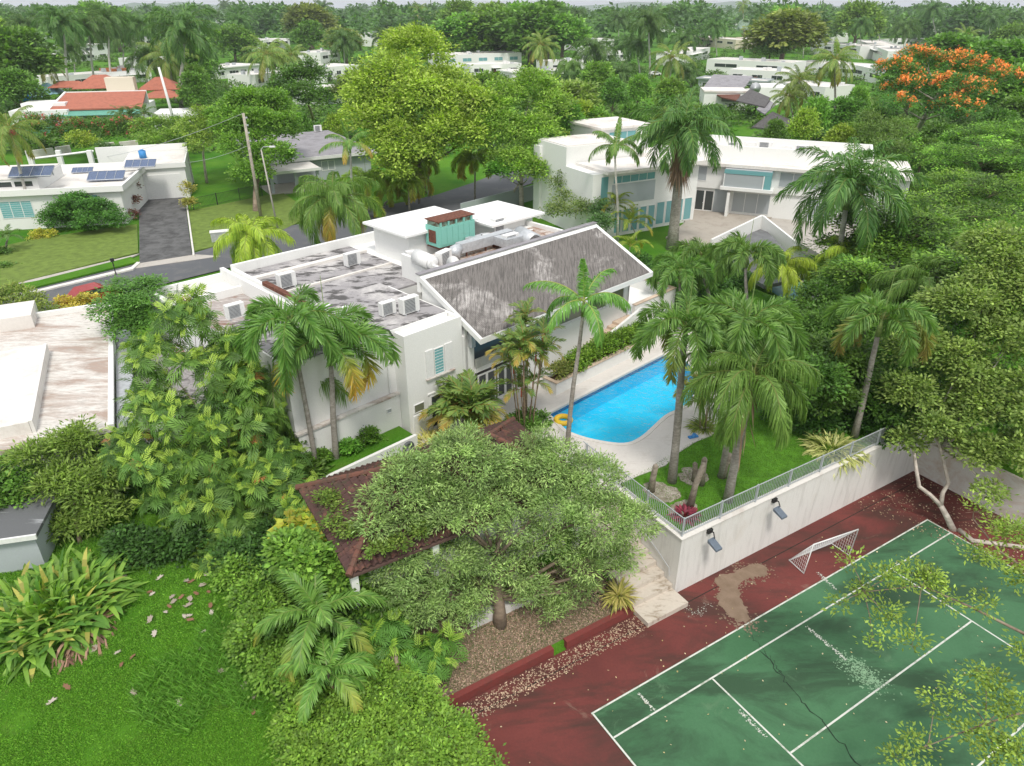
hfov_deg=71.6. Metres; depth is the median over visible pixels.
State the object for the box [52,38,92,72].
palm tree
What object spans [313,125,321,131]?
air conditioner
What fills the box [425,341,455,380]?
window
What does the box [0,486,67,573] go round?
shed
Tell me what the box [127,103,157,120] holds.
palm tree
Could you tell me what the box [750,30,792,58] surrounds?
background tree
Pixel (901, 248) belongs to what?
rain tree
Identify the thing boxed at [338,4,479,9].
hill
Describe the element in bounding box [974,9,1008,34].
palm tree
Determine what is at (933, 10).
palm tree
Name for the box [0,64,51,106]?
background tree
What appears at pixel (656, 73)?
car
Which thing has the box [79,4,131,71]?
palm tree
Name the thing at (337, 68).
house
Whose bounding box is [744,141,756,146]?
air conditioner
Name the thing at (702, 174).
window
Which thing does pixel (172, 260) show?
driveway apron
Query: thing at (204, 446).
breadfruit tree
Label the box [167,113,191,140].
background tree
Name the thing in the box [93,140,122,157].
bush
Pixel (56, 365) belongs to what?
house
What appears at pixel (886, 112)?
background tree
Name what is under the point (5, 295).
bush
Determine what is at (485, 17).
background tree
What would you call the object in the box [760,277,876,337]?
broadleaf tree
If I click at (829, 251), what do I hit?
palm tree
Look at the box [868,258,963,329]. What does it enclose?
palm tree
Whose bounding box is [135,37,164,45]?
house
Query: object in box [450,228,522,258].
air duct
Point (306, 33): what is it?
background tree
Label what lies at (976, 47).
background tree
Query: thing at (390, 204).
palm tree
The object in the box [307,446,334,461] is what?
bush
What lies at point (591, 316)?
palm tree
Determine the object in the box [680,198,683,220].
window
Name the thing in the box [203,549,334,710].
shrub
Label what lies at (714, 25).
palm tree
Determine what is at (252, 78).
house
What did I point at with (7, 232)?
palm tree
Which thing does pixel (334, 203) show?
palm tree
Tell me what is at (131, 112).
palm tree
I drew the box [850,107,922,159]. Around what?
broadleaf tree
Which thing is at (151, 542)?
undergrowth
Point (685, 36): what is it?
palm tree
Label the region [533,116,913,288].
house
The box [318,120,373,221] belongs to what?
palm tree
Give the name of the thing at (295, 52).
palm tree
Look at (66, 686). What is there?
dry leaf
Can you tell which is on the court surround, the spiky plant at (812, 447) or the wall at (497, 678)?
the wall at (497, 678)
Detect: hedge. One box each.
[14,110,147,140]
[260,652,509,765]
[561,321,641,371]
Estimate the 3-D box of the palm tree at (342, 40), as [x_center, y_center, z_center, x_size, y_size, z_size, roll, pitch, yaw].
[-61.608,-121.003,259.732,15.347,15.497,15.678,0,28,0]
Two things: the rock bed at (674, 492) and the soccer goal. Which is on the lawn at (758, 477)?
the rock bed at (674, 492)
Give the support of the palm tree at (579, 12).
on the ground at (444, 178)
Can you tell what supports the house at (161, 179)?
on the ground at (444, 178)
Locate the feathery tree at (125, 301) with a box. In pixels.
[81,273,174,341]
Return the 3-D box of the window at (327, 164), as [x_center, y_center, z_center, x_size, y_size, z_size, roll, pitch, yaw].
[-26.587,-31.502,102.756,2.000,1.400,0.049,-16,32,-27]
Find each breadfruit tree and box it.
[96,282,322,578]
[332,605,469,689]
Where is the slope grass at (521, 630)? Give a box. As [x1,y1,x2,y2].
[400,561,617,693]
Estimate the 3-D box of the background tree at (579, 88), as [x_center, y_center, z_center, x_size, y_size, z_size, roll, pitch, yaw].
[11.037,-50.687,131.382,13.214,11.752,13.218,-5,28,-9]
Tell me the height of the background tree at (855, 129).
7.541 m
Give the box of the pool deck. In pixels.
[418,325,729,492]
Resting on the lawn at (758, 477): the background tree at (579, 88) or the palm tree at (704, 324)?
the palm tree at (704, 324)
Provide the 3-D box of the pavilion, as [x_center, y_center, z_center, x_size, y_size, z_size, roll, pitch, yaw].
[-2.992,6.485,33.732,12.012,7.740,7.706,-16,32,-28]
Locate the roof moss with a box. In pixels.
[306,484,433,559]
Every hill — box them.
[118,2,218,10]
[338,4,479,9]
[572,1,840,9]
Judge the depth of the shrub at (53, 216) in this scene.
78.21 m
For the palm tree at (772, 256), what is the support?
on the ground at (444, 178)
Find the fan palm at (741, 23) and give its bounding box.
[736,18,750,52]
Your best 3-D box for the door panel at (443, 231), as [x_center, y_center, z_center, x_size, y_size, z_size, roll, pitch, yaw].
[-4.845,-10.418,50.627,0.480,1.220,0.028,-25,37,-38]
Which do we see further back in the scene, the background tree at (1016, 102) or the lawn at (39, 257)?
the background tree at (1016, 102)
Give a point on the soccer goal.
(811, 549)
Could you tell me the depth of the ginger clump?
29.09 m
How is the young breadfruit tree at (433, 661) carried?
on the ground at (444, 178)
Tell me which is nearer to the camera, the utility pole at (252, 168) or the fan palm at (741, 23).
the utility pole at (252, 168)
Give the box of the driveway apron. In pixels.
[136,254,218,267]
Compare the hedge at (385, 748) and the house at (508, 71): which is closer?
the hedge at (385, 748)
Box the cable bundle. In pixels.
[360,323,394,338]
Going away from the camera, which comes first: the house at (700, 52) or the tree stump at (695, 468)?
the tree stump at (695, 468)
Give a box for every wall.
[32,140,137,156]
[432,645,553,705]
[563,606,633,648]
[580,426,924,591]
[913,435,1023,527]
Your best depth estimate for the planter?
47.87 m
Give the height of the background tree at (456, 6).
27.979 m
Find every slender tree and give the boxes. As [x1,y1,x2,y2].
[538,169,595,218]
[580,196,617,230]
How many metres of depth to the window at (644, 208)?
78.79 m
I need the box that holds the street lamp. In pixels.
[261,146,277,227]
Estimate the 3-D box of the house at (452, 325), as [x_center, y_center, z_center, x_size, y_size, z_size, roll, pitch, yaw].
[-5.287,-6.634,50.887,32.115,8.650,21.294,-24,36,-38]
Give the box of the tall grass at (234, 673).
[124,610,270,734]
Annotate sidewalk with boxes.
[19,254,138,283]
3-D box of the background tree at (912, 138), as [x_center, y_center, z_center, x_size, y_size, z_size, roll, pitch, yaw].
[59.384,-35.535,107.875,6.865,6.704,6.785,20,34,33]
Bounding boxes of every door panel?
[441,228,446,245]
[447,226,452,243]
[452,225,457,242]
[458,224,463,240]
[464,222,468,239]
[469,221,474,235]
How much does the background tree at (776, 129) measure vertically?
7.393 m
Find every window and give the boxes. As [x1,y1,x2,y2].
[0,181,12,187]
[0,200,34,218]
[13,181,33,186]
[321,160,334,170]
[414,401,424,413]
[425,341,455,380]
[463,58,471,61]
[474,68,483,71]
[479,57,486,60]
[494,57,502,60]
[510,56,517,59]
[526,317,550,337]
[559,305,581,325]
[587,301,607,311]
[600,176,608,203]
[609,130,635,139]
[610,288,624,306]
[613,171,655,183]
[613,209,621,233]
[621,208,630,232]
[630,206,638,230]
[638,205,646,229]
[646,204,655,227]
[655,201,664,224]
[664,200,671,222]
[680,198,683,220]
[682,197,692,219]
[698,166,707,180]
[714,63,736,67]
[723,167,773,189]
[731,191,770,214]
[756,65,776,67]
[771,75,782,79]
[778,172,805,188]
[807,200,828,218]
[808,176,836,190]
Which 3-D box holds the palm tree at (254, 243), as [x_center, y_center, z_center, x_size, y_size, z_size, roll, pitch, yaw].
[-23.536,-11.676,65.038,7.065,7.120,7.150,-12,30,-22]
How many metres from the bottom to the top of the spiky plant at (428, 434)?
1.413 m
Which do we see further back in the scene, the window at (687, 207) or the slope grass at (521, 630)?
the window at (687, 207)
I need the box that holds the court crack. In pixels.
[760,651,860,765]
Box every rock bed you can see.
[643,482,680,502]
[667,500,696,516]
[678,467,708,485]
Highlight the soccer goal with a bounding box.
[789,529,858,573]
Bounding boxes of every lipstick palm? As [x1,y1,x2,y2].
[418,369,508,431]
[484,297,566,427]
[684,365,718,429]
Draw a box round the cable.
[95,114,240,158]
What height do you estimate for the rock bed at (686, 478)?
0.050 m
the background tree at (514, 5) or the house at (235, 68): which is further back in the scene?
the background tree at (514, 5)
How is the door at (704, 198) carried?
in the house at (742, 189)
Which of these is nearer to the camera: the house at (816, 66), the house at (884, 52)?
the house at (816, 66)
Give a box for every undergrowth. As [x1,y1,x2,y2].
[96,513,284,596]
[632,249,904,449]
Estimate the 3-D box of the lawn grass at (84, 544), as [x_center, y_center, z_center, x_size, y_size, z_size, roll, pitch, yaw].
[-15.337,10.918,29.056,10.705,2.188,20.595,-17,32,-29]
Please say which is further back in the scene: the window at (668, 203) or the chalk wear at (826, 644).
the window at (668, 203)
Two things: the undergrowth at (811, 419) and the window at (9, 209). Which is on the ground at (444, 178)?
the undergrowth at (811, 419)
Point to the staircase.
(662, 599)
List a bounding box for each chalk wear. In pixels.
[638,693,654,710]
[739,709,767,736]
[805,626,845,659]
[833,647,901,700]
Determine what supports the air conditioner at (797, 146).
on the house at (742, 189)
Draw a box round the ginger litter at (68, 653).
[30,609,125,674]
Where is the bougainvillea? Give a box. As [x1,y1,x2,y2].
[128,179,143,218]
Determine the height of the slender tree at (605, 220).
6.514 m
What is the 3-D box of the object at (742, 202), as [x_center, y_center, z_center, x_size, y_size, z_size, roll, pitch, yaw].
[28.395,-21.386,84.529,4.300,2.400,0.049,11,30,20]
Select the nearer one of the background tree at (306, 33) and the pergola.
the pergola
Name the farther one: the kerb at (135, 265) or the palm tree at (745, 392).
the kerb at (135, 265)
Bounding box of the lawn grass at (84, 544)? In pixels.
[0,513,329,765]
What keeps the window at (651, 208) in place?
in the house at (742, 189)
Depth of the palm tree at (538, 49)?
245.56 m
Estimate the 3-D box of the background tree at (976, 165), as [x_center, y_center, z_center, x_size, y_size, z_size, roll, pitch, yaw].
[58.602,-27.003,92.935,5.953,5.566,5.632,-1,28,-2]
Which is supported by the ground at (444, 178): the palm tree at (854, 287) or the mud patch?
the palm tree at (854, 287)
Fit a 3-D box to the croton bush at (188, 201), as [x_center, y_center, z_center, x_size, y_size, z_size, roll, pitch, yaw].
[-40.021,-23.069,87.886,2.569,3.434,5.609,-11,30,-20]
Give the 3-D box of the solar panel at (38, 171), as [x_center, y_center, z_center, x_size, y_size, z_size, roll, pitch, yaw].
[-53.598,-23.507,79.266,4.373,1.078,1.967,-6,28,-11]
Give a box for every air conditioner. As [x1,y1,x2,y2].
[223,300,245,320]
[275,270,296,288]
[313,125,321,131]
[342,250,360,267]
[378,298,396,317]
[398,293,419,315]
[435,248,451,265]
[490,215,506,231]
[501,231,518,247]
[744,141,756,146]
[758,141,772,147]
[795,144,808,149]
[815,144,829,151]
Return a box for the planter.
[542,339,647,394]
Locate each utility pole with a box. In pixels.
[158,67,173,115]
[242,113,262,216]
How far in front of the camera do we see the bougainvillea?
84.98 m
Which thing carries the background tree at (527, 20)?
on the ground at (444, 178)
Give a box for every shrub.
[0,413,141,546]
[31,190,132,229]
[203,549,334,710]
[233,413,334,493]
[252,518,404,628]
[265,574,403,647]
[267,502,326,542]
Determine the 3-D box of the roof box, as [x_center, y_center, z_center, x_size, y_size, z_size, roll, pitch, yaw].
[-7.098,-9.127,49.802,0.700,0.269,0.500,-11,30,-20]
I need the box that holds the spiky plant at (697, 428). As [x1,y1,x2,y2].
[683,415,715,434]
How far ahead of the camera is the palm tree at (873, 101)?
143.00 m
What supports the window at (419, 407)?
in the house at (452, 325)
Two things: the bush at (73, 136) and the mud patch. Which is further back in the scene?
the bush at (73, 136)
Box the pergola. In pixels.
[25,150,94,164]
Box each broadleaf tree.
[127,113,191,144]
[169,102,228,182]
[201,84,304,210]
[260,55,343,122]
[327,73,372,107]
[333,20,502,192]
[345,417,671,640]
[471,63,582,206]
[480,99,589,192]
[751,319,854,412]
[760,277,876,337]
[791,327,889,418]
[818,489,1023,765]
[833,286,981,353]
[844,339,943,442]
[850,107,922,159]
[873,218,1023,548]
[915,337,1023,432]
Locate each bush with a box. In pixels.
[0,245,21,268]
[0,279,64,311]
[22,227,59,239]
[52,291,101,308]
[60,129,102,147]
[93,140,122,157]
[177,179,198,208]
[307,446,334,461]
[338,436,364,455]
[355,425,388,446]
[546,358,574,379]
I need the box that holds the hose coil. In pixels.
[402,441,414,451]
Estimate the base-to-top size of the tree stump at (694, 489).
2.718 m
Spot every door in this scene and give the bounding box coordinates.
[143,173,184,199]
[413,413,427,435]
[430,391,451,429]
[477,368,495,402]
[497,363,512,398]
[694,189,714,210]
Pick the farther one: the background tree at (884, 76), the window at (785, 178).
the background tree at (884, 76)
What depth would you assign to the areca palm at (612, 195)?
74.71 m
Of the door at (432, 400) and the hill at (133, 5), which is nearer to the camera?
the door at (432, 400)
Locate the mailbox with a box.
[110,258,115,274]
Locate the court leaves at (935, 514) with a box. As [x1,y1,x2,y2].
[858,473,1022,559]
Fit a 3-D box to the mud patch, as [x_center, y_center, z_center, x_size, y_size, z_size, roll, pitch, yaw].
[11.223,10.171,35.501,2.180,0.050,4.458,16,32,27]
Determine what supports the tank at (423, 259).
on the house at (452, 325)
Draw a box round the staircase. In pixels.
[569,468,687,626]
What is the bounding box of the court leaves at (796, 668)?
[487,502,1002,764]
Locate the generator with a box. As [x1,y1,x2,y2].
[424,210,474,249]
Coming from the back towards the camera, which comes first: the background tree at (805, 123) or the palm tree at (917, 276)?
the background tree at (805, 123)
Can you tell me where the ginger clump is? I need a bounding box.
[0,542,149,687]
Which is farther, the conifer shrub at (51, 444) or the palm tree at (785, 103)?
the palm tree at (785, 103)
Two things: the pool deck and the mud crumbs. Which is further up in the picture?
the pool deck
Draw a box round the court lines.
[591,519,1023,765]
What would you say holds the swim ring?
on the swimming pool at (633, 405)
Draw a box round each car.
[59,282,123,304]
[648,71,660,75]
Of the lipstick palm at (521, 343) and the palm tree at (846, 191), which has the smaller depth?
the lipstick palm at (521, 343)
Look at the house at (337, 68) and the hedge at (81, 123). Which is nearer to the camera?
the hedge at (81, 123)
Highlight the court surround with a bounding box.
[436,471,1023,765]
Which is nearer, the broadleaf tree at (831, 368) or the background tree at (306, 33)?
the broadleaf tree at (831, 368)
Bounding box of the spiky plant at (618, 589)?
[598,575,642,614]
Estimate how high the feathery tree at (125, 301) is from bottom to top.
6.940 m
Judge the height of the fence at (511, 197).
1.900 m
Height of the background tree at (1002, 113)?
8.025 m
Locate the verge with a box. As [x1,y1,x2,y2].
[6,257,135,292]
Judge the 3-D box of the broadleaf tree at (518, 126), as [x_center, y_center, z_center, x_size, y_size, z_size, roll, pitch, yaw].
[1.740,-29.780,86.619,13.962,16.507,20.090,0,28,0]
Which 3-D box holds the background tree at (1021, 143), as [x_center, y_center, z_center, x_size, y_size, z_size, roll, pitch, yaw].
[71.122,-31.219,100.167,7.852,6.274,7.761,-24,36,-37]
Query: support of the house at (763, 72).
on the ground at (444, 178)
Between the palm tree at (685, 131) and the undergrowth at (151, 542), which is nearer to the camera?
the undergrowth at (151, 542)
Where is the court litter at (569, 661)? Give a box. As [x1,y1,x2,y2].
[444,616,647,736]
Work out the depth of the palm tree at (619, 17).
389.65 m
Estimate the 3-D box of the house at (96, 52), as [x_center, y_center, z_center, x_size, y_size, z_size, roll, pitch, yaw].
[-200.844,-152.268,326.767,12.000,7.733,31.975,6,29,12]
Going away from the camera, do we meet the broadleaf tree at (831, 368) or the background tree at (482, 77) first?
the broadleaf tree at (831, 368)
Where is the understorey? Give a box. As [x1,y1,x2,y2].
[0,44,1023,156]
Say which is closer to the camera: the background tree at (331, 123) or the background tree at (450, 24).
the background tree at (331, 123)
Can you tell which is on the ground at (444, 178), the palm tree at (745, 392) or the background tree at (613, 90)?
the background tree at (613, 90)
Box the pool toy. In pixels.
[688,433,698,438]
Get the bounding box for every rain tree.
[798,203,972,291]
[877,166,1023,237]
[888,116,1023,194]
[901,216,1023,287]
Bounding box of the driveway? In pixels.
[139,197,191,262]
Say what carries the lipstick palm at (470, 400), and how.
on the ground at (444, 178)
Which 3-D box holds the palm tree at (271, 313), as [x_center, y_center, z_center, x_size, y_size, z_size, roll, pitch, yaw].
[-10.590,0.635,35.498,5.248,10.626,5.762,-21,34,-33]
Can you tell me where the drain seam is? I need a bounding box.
[473,478,922,715]
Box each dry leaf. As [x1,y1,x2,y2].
[63,683,70,689]
[146,615,152,623]
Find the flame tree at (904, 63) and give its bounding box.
[868,42,1023,130]
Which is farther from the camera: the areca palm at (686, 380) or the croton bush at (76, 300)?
the croton bush at (76, 300)
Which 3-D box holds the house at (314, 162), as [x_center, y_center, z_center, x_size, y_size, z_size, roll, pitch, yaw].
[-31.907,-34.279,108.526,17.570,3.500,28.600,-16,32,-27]
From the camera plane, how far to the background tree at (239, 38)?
300.98 m
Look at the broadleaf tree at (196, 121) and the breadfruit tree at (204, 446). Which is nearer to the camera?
the breadfruit tree at (204, 446)
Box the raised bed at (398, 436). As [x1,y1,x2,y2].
[249,426,417,516]
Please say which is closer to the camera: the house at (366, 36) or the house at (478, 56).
the house at (478, 56)
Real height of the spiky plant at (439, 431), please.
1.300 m
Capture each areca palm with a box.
[600,192,634,232]
[603,204,655,240]
[612,230,653,253]
[673,364,733,419]
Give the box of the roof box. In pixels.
[405,249,414,255]
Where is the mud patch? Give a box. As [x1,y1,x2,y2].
[714,563,766,621]
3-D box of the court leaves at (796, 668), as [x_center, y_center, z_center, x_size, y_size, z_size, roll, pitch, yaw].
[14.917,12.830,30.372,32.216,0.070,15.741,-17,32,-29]
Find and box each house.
[0,143,193,230]
[0,300,218,486]
[8,74,198,132]
[37,68,151,88]
[46,43,107,60]
[99,65,125,71]
[118,57,162,68]
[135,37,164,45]
[148,200,676,455]
[215,63,259,78]
[227,68,281,86]
[236,130,378,194]
[253,37,289,49]
[277,63,358,82]
[284,84,349,105]
[298,48,340,63]
[358,31,377,37]
[362,36,380,46]
[428,50,521,72]
[464,60,521,74]
[496,66,563,80]
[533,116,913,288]
[536,57,583,71]
[564,37,612,50]
[580,50,629,61]
[656,47,709,64]
[689,36,751,48]
[696,75,773,86]
[699,74,789,129]
[706,56,805,74]
[729,66,796,82]
[776,80,854,100]
[805,60,870,77]
[810,41,886,58]
[820,33,847,41]
[853,64,921,85]
[857,40,910,61]
[878,38,930,46]
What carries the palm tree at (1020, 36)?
on the ground at (444, 178)
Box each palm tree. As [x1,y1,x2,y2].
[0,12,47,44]
[0,105,46,188]
[0,224,27,248]
[30,3,93,91]
[30,53,65,84]
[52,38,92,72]
[62,8,115,74]
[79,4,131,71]
[104,26,141,63]
[106,105,135,126]
[113,103,147,131]
[117,11,158,68]
[122,42,173,82]
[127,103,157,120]
[136,40,198,102]
[139,5,223,107]
[185,40,218,61]
[210,213,295,263]
[211,352,351,439]
[216,0,231,15]
[226,13,252,47]
[231,283,360,458]
[239,34,294,82]
[267,277,401,459]
[273,40,312,64]
[289,171,384,244]
[313,0,334,13]
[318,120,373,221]
[322,28,361,63]
[340,159,391,210]
[346,188,385,220]
[369,26,388,58]
[373,182,407,207]
[386,168,433,210]
[395,146,440,203]
[408,1,428,24]
[410,71,446,196]
[450,148,500,199]
[521,28,560,68]
[522,258,631,448]
[554,56,585,79]
[562,69,584,79]
[568,8,587,18]
[571,34,617,64]
[588,116,646,242]
[605,9,631,35]
[607,60,636,88]
[608,34,637,63]
[620,35,652,73]
[626,6,673,79]
[626,86,742,249]
[629,275,747,484]
[645,245,718,310]
[648,40,696,80]
[666,237,731,304]
[667,27,702,62]
[671,60,703,86]
[675,333,823,503]
[681,247,810,478]
[701,17,727,55]
[705,220,786,299]
[735,0,750,33]
[747,246,816,302]
[748,12,770,27]
[769,84,806,118]
[773,64,820,106]
[773,137,931,297]
[798,244,852,303]
[804,37,864,128]
[810,235,892,291]
[819,237,896,336]
[821,263,940,438]
[841,91,886,120]
[847,16,875,45]
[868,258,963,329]
[871,10,892,40]
[886,16,922,47]
[911,255,1002,356]
[916,0,951,34]
[954,23,983,42]
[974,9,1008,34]
[1007,34,1023,39]
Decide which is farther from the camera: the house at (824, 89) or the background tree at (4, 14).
the background tree at (4, 14)
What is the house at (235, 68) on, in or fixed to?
on the ground at (444, 178)
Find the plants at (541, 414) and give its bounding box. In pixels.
[503,406,553,432]
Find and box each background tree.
[0,8,10,20]
[0,24,76,101]
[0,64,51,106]
[70,0,121,23]
[85,5,146,51]
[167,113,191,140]
[170,46,227,81]
[173,67,220,124]
[177,63,211,82]
[205,21,268,61]
[258,50,288,69]
[279,2,340,49]
[285,18,327,50]
[294,110,314,131]
[318,24,367,63]
[320,112,347,134]
[430,9,503,51]
[432,0,476,22]
[436,32,473,52]
[449,4,555,52]
[461,0,507,50]
[463,68,515,127]
[474,43,521,50]
[481,0,573,67]
[502,0,537,55]
[530,10,594,57]
[534,0,575,52]
[539,77,607,117]
[553,96,603,135]
[575,59,618,91]
[585,103,613,118]
[597,75,630,112]
[615,100,651,128]
[626,72,652,102]
[649,75,689,107]
[650,105,675,139]
[684,101,709,128]
[735,5,832,59]
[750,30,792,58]
[760,116,790,138]
[765,3,804,13]
[779,38,806,57]
[786,105,823,139]
[797,95,834,140]
[822,122,859,142]
[827,93,868,129]
[829,0,888,42]
[846,121,880,148]
[847,84,871,106]
[849,103,898,133]
[872,46,952,114]
[884,127,924,155]
[898,135,943,174]
[918,118,958,166]
[919,28,982,97]
[936,129,975,161]
[936,155,983,184]
[941,34,1011,97]
[953,34,1023,81]
[960,107,1022,139]
[961,134,1010,173]
[970,62,1023,112]
[977,95,1023,138]
[982,153,1023,194]
[988,20,1023,39]
[1009,140,1023,180]
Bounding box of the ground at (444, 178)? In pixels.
[0,10,1023,765]
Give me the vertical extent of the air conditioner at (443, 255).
1.066 m
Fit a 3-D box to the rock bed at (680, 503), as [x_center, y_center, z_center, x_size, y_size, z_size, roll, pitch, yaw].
[8.557,6.305,35.555,1.767,0.050,1.166,-16,32,-27]
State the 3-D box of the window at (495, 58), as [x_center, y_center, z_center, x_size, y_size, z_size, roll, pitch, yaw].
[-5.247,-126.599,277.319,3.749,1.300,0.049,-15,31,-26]
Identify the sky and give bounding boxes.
[0,0,1023,8]
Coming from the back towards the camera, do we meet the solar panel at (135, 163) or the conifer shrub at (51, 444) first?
the solar panel at (135, 163)
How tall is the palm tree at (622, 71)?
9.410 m
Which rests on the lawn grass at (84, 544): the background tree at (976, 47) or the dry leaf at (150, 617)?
the dry leaf at (150, 617)
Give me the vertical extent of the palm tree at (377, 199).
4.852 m
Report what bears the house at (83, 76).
on the ground at (444, 178)
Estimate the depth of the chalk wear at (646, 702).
29.59 m
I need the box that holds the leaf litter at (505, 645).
[396,559,626,700]
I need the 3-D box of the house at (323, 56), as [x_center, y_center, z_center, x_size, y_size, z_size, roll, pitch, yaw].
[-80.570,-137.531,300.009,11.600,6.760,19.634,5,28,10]
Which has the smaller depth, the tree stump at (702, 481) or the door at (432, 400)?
the tree stump at (702, 481)
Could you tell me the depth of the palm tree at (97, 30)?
206.11 m
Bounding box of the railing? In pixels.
[583,409,930,536]
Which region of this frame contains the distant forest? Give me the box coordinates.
[0,0,1023,46]
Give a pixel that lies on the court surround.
(539, 727)
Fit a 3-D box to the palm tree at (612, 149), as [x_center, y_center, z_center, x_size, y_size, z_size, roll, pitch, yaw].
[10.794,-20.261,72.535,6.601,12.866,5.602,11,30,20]
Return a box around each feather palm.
[251,554,387,685]
[274,625,379,724]
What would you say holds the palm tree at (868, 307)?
on the lawn at (758, 477)
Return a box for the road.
[4,163,533,309]
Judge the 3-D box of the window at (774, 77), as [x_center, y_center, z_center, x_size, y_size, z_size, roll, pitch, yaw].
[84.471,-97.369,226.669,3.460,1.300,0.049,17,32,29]
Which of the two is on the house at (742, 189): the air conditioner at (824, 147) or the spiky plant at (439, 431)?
the air conditioner at (824, 147)
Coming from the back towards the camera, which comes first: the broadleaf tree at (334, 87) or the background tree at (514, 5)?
the background tree at (514, 5)
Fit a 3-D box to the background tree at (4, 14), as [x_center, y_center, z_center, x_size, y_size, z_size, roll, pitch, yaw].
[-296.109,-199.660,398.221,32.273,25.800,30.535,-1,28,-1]
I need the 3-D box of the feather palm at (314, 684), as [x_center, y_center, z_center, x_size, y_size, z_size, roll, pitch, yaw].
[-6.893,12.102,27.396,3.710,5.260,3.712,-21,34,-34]
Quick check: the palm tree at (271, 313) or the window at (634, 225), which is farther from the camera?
the window at (634, 225)
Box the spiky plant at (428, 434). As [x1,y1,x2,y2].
[414,427,446,447]
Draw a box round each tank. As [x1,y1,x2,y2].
[138,149,146,158]
[411,249,438,269]
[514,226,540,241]
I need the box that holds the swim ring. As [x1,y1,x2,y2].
[553,413,572,425]
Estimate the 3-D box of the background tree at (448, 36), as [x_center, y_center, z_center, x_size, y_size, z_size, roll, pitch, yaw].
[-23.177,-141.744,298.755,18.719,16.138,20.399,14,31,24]
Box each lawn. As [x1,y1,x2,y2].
[0,224,137,286]
[188,193,313,251]
[623,378,906,529]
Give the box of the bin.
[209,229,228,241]
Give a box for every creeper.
[0,451,50,508]
[81,424,169,518]
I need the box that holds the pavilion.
[295,416,588,629]
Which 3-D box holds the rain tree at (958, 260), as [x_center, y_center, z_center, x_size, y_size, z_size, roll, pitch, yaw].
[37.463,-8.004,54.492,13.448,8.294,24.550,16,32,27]
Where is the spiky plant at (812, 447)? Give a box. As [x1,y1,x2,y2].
[795,427,874,479]
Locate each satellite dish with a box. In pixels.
[446,256,458,263]
[750,82,760,91]
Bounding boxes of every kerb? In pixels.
[15,262,139,296]
[185,196,194,255]
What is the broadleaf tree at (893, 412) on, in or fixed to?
on the ground at (444, 178)
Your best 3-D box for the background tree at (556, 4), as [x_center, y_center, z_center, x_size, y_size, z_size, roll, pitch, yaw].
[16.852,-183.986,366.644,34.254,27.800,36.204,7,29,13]
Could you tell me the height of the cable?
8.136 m
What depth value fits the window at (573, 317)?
48.08 m
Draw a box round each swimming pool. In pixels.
[547,353,693,445]
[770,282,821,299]
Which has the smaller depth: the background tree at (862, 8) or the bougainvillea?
the bougainvillea
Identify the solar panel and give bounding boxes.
[7,165,54,177]
[71,167,93,172]
[86,170,125,180]
[124,159,156,167]
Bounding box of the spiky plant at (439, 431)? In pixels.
[425,422,459,443]
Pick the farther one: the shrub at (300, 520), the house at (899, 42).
the house at (899, 42)
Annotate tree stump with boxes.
[647,464,658,492]
[687,462,705,507]
[691,462,697,481]
[699,457,706,486]
[717,452,731,479]
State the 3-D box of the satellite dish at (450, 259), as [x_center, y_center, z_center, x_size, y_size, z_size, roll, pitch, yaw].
[-3.692,-7.493,45.532,1.000,1.385,0.473,13,30,22]
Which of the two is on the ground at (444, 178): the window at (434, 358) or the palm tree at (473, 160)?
the palm tree at (473, 160)
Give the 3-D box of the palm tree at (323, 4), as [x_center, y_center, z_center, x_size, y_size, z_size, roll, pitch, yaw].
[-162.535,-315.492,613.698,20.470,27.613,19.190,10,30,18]
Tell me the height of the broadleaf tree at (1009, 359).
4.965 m
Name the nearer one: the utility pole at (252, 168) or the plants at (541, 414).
the plants at (541, 414)
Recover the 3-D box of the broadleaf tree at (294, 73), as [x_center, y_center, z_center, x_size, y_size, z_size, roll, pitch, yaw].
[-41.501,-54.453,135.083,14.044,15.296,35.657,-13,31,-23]
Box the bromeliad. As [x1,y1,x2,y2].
[667,503,702,526]
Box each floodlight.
[706,527,721,551]
[771,497,786,519]
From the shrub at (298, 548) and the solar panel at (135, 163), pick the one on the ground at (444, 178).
the shrub at (298, 548)
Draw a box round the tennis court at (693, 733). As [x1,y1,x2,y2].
[591,520,1023,765]
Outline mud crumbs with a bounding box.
[701,559,775,633]
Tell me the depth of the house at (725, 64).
260.83 m
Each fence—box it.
[191,184,262,209]
[460,185,532,208]
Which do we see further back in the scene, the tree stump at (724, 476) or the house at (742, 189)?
the house at (742, 189)
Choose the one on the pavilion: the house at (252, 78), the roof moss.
the roof moss

